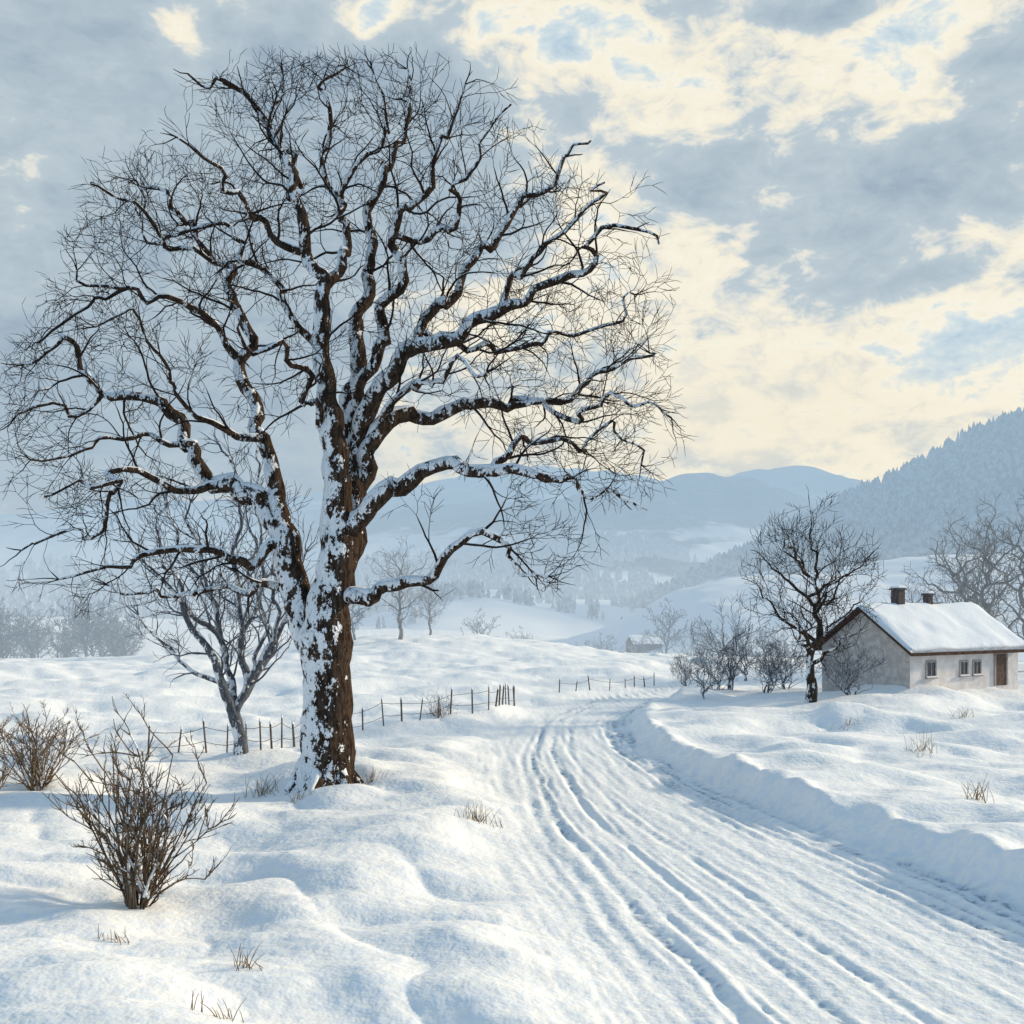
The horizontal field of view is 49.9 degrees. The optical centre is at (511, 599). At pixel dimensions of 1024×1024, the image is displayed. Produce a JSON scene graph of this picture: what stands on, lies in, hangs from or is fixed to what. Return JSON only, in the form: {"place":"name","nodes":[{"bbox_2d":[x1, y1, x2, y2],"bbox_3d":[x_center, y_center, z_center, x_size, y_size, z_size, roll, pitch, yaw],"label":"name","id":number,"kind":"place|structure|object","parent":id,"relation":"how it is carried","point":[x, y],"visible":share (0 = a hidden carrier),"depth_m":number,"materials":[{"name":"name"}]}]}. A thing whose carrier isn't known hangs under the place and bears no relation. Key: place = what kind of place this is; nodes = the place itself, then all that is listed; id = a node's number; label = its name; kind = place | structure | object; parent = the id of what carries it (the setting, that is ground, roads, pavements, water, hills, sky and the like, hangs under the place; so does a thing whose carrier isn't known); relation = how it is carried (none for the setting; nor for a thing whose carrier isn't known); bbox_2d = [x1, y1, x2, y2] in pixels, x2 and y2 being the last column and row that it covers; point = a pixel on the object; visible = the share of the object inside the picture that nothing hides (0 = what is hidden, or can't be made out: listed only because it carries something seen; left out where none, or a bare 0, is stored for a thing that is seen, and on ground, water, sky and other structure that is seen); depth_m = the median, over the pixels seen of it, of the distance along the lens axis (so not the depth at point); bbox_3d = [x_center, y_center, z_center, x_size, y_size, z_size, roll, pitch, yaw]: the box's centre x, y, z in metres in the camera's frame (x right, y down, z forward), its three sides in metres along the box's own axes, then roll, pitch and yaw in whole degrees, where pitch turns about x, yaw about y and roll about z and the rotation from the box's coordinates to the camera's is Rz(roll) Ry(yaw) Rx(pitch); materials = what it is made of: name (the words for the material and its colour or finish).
{"place":"outdoors","nodes":[
{"label":"outdoors","id":0,"kind":"place"},
{"bbox_2d":[8,548,705,622],"bbox_3d":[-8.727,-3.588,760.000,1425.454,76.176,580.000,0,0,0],"label":"blue hill","id":1,"kind":"structure","parent":0,"point":[662,569],"depth_m":674.29,"materials":[{"name":"snow"}]},
{"bbox_2d":[0,527,715,622],"bbox_3d":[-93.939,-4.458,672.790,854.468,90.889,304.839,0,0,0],"label":"forest","id":2,"kind":"object","parent":1,"relation":"on","point":[634,544],"visible":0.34,"depth_m":632.70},
{"bbox_2d":[7,473,815,584],"bbox_3d":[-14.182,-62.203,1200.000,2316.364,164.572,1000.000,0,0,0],"label":"mountain","id":3,"kind":"structure","parent":0,"point":[702,516],"depth_m":1067.23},
{"bbox_2d":[0,465,870,570],"bbox_3d":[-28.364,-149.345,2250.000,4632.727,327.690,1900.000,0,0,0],"label":"mountain","id":4,"kind":"structure","parent":0,"point":[799,480],"depth_m":2148.46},
{"bbox_2d":[353,589,642,636],"bbox_3d":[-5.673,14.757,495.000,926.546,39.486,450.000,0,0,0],"label":"snowy field","id":5,"kind":"structure","parent":0,"point":[543,618],"depth_m":360.38,"materials":[{"name":"white snow"}]},
{"bbox_2d":[352,579,646,629],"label":"slope hedges","id":6,"kind":"object","parent":5,"relation":"on","point":[507,591],"visible":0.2,"depth_m":387.46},
{"bbox_2d":[0,617,1023,1023],"bbox_3d":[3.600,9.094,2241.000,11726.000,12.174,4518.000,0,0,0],"label":"snow ground","id":7,"kind":"structure","parent":0,"point":[668,849],"depth_m":19.05,"materials":[{"name":"white snow"}]},
{"bbox_2d":[0,715,37,788],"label":"bare shrub","id":8,"kind":"object","parent":7,"relation":"on","point":[2,778],"visible":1,"depth_m":23.95,"materials":[{"name":"brown plant"}]},
{"bbox_2d":[0,700,107,790],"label":"bare shrub","id":9,"kind":"object","parent":7,"relation":"on","point":[38,770],"visible":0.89,"depth_m":24.81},
{"bbox_2d":[98,925,129,944],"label":"grass tuft","id":10,"kind":"object","parent":7,"relation":"on","point":[116,937],"visible":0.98,"depth_m":13.98,"materials":[{"name":"beige plant"}]},
{"bbox_2d":[23,693,239,909],"bbox_3d":[-5.241,2.896,15.604,2.922,3.184,2.460,0,0,0],"label":"bare shrub","id":11,"kind":"object","parent":7,"relation":"on","point":[144,889],"visible":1,"depth_m":15.51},
{"bbox_2d":[112,413,318,754],"bbox_3d":[-8.159,-0.274,30.228,6.362,9.488,4.859,0,0,0],"label":"bare tree","id":12,"kind":"object","parent":7,"relation":"on","point":[233,702],"visible":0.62,"depth_m":29.97,"materials":[{"name":"brown plant"}]},
{"bbox_2d":[191,989,244,1022],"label":"grass tuft","id":13,"kind":"object","parent":7,"relation":"on","point":[213,1009],"visible":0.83,"depth_m":10.92,"materials":[{"name":"brown plant"}]},
{"bbox_2d":[230,941,263,970],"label":"grass tuft","id":14,"kind":"object","parent":7,"relation":"on","point":[247,964],"visible":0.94,"depth_m":12.65,"materials":[{"name":"brown plant"}]},
{"bbox_2d":[243,771,286,796],"bbox_3d":[-5.625,4.197,24.965,1.012,0.668,0.674,0,0,0],"label":"grass tuft","id":15,"kind":"object","parent":7,"relation":"on","point":[262,790],"visible":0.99,"depth_m":24.89,"materials":[{"name":"beige plant"}]},
{"bbox_2d":[288,787,311,802],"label":"grass tuft","id":16,"kind":"object","parent":7,"relation":"on","point":[298,795],"visible":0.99,"depth_m":23.58,"materials":[{"name":"beige plant"}]},
{"bbox_2d":[147,682,514,752],"bbox_3d":[-3.789,3.942,38.096,3.397,1.548,18.645,0,0,34],"label":"wooden fence","id":17,"kind":"object","parent":7,"relation":"on","point":[293,727],"visible":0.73,"depth_m":32.87,"materials":[{"name":"brown wood"}]},
{"bbox_2d":[0,42,697,794],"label":"bare oak tree","id":18,"kind":"object","parent":7,"relation":"on","point":[352,430],"visible":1,"depth_m":24.50,"materials":[{"name":"brown plant"}]},
{"bbox_2d":[358,765,385,783],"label":"grass tuft","id":19,"kind":"object","parent":7,"relation":"on","point":[371,775],"visible":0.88,"depth_m":24.96,"materials":[{"name":"beige plant"}]},
{"bbox_2d":[0,532,806,658],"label":"distant trees","id":20,"kind":"object","parent":7,"relation":"on","point":[116,645],"visible":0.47,"depth_m":120.46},
{"bbox_2d":[419,686,453,717],"bbox_3d":[-2.639,3.719,39.924,1.358,1.216,1.389,0,0,-39],"label":"bare shrub","id":21,"kind":"object","parent":7,"relation":"on","point":[447,709],"visible":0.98,"depth_m":39.76,"materials":[{"name":"plant"}]},
{"bbox_2d":[425,698,459,716],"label":"grass tuft","id":22,"kind":"object","parent":7,"relation":"on","point":[440,706],"visible":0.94,"depth_m":39.87,"materials":[{"name":"brown plant"}]},
{"bbox_2d":[454,802,502,827],"bbox_3d":[-0.670,4.151,21.291,0.896,0.605,0.678,0,0,40],"label":"grass tuft","id":23,"kind":"object","parent":7,"relation":"on","point":[475,814],"visible":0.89,"depth_m":21.29,"materials":[{"name":"beige plant"}]},
{"bbox_2d":[559,672,654,691],"bbox_3d":[4.986,4.132,54.234,0.612,1.119,8.396,0,0,40],"label":"wooden fence","id":24,"kind":"object","parent":7,"relation":"on","point":[643,679],"visible":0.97,"depth_m":53.67,"materials":[{"name":"brown wood"}]},
{"bbox_2d":[624,635,663,652],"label":"distant farmhouse","id":25,"kind":"object","parent":7,"relation":"on","point":[636,638],"visible":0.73,"depth_m":214.12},
{"bbox_2d":[670,654,701,685],"bbox_3d":[9.108,3.705,57.434,2.053,1.937,2.163,0,0,33],"label":"snowy shrub","id":26,"kind":"object","parent":7,"relation":"on","point":[684,673],"visible":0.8,"depth_m":57.47,"materials":[{"name":"grey plant"}]},
{"bbox_2d":[675,632,726,698],"bbox_3d":[8.165,2.851,47.161,2.262,3.074,2.143,0,0,41],"label":"bare tree","id":27,"kind":"object","parent":7,"relation":"on","point":[703,681],"visible":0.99,"depth_m":47.16,"materials":[{"name":"grey plant"}]},
{"bbox_2d":[688,643,743,689],"bbox_3d":[9.415,3.133,50.844,2.613,2.466,2.753,0,0,-16],"label":"snowy shrub","id":28,"kind":"object","parent":7,"relation":"on","point":[722,673],"visible":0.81,"depth_m":50.77,"materials":[{"name":"grey plant"}]},
{"bbox_2d":[690,590,767,689],"bbox_3d":[10.283,1.950,50.850,3.619,4.918,3.429,0,0,-25],"label":"bare tree","id":29,"kind":"object","parent":7,"relation":"on","point":[730,686],"visible":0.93,"depth_m":50.64,"materials":[{"name":"grey plant"}]},
{"bbox_2d":[725,618,771,680],"bbox_3d":[12.925,2.782,60.636,2.714,3.688,2.572,0,0,33],"label":"bare tree","id":30,"kind":"object","parent":7,"relation":"on","point":[745,674],"visible":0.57,"depth_m":60.60,"materials":[{"name":"grey plant"}]},
{"bbox_2d":[733,637,799,692],"bbox_3d":[11.540,2.994,49.468,3.146,2.818,2.986,0,0,8],"label":"snowy shrub","id":31,"kind":"object","parent":7,"relation":"on","point":[771,669],"visible":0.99,"depth_m":49.19,"materials":[{"name":"grey plant"}]},
{"bbox_2d":[755,642,805,688],"bbox_3d":[12.789,3.112,51.356,2.613,2.466,2.753,0,0,-25],"label":"snowy shrub","id":32,"kind":"object","parent":7,"relation":"on","point":[789,674],"visible":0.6,"depth_m":51.24,"materials":[{"name":"grey plant"}]},
{"bbox_2d":[738,487,886,702],"bbox_3d":[11.495,-0.122,42.144,5.581,8.666,5.264,0,0,-29],"label":"bare tree","id":33,"kind":"object","parent":7,"relation":"on","point":[811,680],"visible":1,"depth_m":42.18,"materials":[{"name":"brown plant"}]},
{"bbox_2d":[818,638,886,694],"bbox_3d":[13.489,2.755,43.813,2.687,2.536,2.832,0,0,33],"label":"snowy small tree","id":34,"kind":"object","parent":7,"relation":"on","point":[855,681],"visible":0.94,"depth_m":43.72,"materials":[{"name":"plant"}]},
{"bbox_2d":[881,576,948,602],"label":"bare tree","id":35,"kind":"object","parent":7,"relation":"on","point":[915,591],"visible":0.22,"depth_m":67.85,"materials":[{"name":"brown plant"}]},
{"bbox_2d":[903,733,933,752],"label":"grass tuft","id":36,"kind":"object","parent":7,"relation":"on","point":[918,748],"visible":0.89,"depth_m":29.22,"materials":[{"name":"beige plant"}]},
{"bbox_2d":[815,586,1023,691],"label":"farmhouse","id":37,"kind":"object","parent":7,"relation":"on","point":[954,646],"visible":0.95,"depth_m":47.12,"materials":[{"name":"paint"}]},
{"bbox_2d":[925,661,927,677],"bbox_3d":[17.167,2.870,45.560,0.070,0.690,0.048,0,0,-30],"label":"window frame","id":38,"kind":"structure","parent":37,"relation":"in","point":[926,662],"depth_m":45.56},
{"bbox_2d":[928,662,934,675],"bbox_3d":[17.404,2.870,45.719,0.500,0.550,0.009,0,0,-30],"label":"window glass","id":39,"kind":"structure","parent":37,"relation":"in","point":[933,663],"depth_m":45.76,"materials":[{"name":"grey glass"}]},
{"bbox_2d":[961,662,966,673],"bbox_3d":[19.188,2.895,46.749,0.420,0.500,0.009,0,0,-30],"label":"window glass","id":40,"kind":"structure","parent":37,"relation":"in","point":[965,663],"depth_m":46.78,"materials":[{"name":"grey glass"}]},
{"bbox_2d":[974,662,979,672],"bbox_3d":[19.924,2.895,47.174,0.420,0.500,0.009,0,0,-30],"label":"window glass","id":41,"kind":"structure","parent":37,"relation":"in","point":[978,663],"depth_m":47.19,"materials":[{"name":"grey glass"}]},
{"bbox_2d":[996,654,1005,685],"bbox_3d":[21.306,3.030,47.961,0.700,1.370,0.027,0,0,-30],"label":"door","id":42,"kind":"structure","parent":37,"relation":"in","point":[1000,658],"depth_m":47.93,"materials":[{"name":"brown wood"}]},
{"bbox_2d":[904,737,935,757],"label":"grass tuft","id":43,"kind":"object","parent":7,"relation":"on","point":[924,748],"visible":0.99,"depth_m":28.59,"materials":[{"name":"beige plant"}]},
{"bbox_2d":[901,510,1019,616],"bbox_3d":[26.038,-0.420,64.589,6.263,9.937,6.691,0,0,11],"label":"bare tree","id":44,"kind":"object","parent":7,"relation":"on","point":[960,589],"visible":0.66,"depth_m":64.38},
{"bbox_2d":[947,707,973,718],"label":"grass tuft","id":45,"kind":"object","parent":7,"relation":"on","point":[963,713],"visible":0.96,"depth_m":36.45,"materials":[{"name":"beige plant"}]},
{"bbox_2d":[929,538,1023,624],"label":"bare tree","id":46,"kind":"object","parent":7,"relation":"on","point":[978,586],"visible":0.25,"depth_m":71.84,"materials":[{"name":"plant"}]},
{"bbox_2d":[931,492,1023,634],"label":"bare tree","id":47,"kind":"object","parent":7,"relation":"on","point":[981,591],"visible":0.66,"depth_m":66.25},
{"bbox_2d":[962,773,993,802],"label":"grass tuft","id":48,"kind":"object","parent":7,"relation":"on","point":[977,794],"visible":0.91,"depth_m":22.16,"materials":[{"name":"beige plant"}]},
{"bbox_2d":[972,489,1023,638],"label":"bare tree","id":49,"kind":"object","parent":7,"relation":"on","point":[1020,590],"visible":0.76,"depth_m":65.68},
{"bbox_2d":[0,0,1023,514],"label":"sky","id":50,"kind":"structure","parent":0,"point":[841,210],"materials":[{"name":"blue"}]},
{"bbox_2d":[568,547,1023,659],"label":"snow meadow hill","id":51,"kind":"structure","parent":0,"point":[695,603],"depth_m":236.44,"materials":[{"name":"white snow"}]},
{"bbox_2d":[683,436,1023,587],"bbox_3d":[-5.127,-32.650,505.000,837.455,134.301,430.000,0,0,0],"label":"forest hill","id":52,"kind":"structure","parent":0,"point":[1017,483],"depth_m":417.67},
{"bbox_2d":[616,479,881,607],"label":"hedgerow trees","id":53,"kind":"object","parent":52,"relation":"on","point":[691,577],"visible":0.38,"depth_m":448.86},
{"bbox_2d":[702,407,1023,571],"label":"forest","id":54,"kind":"object","parent":52,"relation":"on","point":[906,517],"visible":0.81,"depth_m":422.66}
]}

